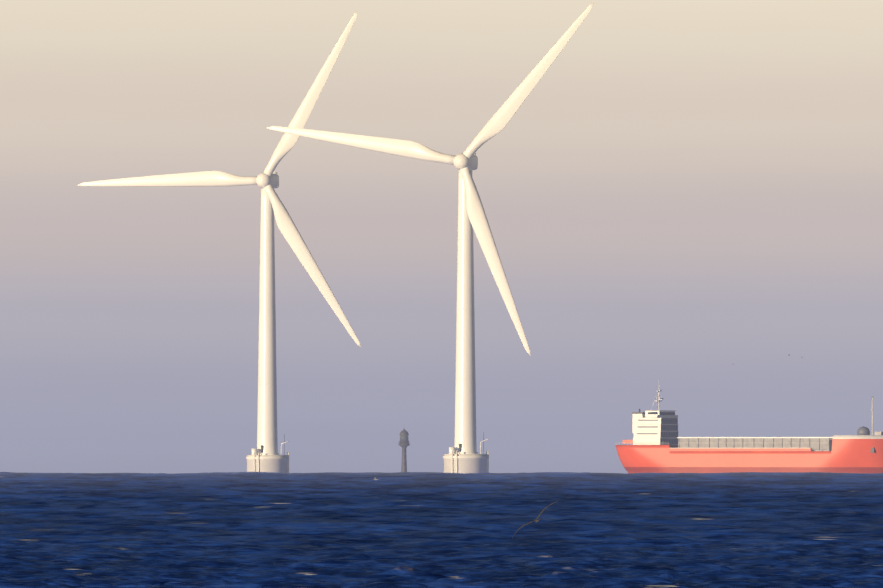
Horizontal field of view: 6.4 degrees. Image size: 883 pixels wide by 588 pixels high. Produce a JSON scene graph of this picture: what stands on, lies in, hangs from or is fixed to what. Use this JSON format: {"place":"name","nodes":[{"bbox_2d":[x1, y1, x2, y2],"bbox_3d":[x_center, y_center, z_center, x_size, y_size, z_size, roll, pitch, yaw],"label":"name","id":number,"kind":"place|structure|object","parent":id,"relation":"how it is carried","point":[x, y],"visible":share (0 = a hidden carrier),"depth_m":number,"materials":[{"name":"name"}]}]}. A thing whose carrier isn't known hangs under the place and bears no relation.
{"place":"outdoors","nodes":[
{"label":"outdoors","id":0,"kind":"place"},
{"bbox_2d":[0,472,882,587],"bbox_3d":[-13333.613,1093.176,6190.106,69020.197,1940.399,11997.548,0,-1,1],"label":"sea","id":1,"kind":"structure","parent":0,"point":[452,530],"depth_m":432.56,"materials":[{"name":"liquid"}]},
{"bbox_2d":[78,11,360,472],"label":"wind turbine","id":2,"kind":"object","parent":1,"relation":"on","point":[265,456],"visible":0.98,"depth_m":2125.96,"materials":[{"name":"metal"}]},
{"bbox_2d":[398,429,409,471],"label":"lighthouse","id":3,"kind":"object","parent":1,"relation":"in","point":[403,442],"visible":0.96,"depth_m":5195.68,"materials":[{"name":"grey"}]},
{"bbox_2d":[266,2,593,473],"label":"wind turbine","id":4,"kind":"object","parent":1,"relation":"on","point":[463,456],"visible":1,"depth_m":1995.39,"materials":[{"name":"metal"}]},
{"bbox_2d":[616,389,882,472],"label":"cargo ship","id":5,"kind":"object","parent":1,"relation":"on","point":[659,445],"visible":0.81,"depth_m":3240.10,"materials":[{"name":"red metal"}]},
{"bbox_2d":[0,0,882,473],"label":"sky","id":6,"kind":"structure","parent":0,"point":[686,203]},
{"bbox_2d":[513,500,559,536],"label":"seagull","id":7,"kind":"object","parent":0,"point":[536,520],"visible":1,"depth_m":187.87,"materials":[{"name":"grey"}]}
]}

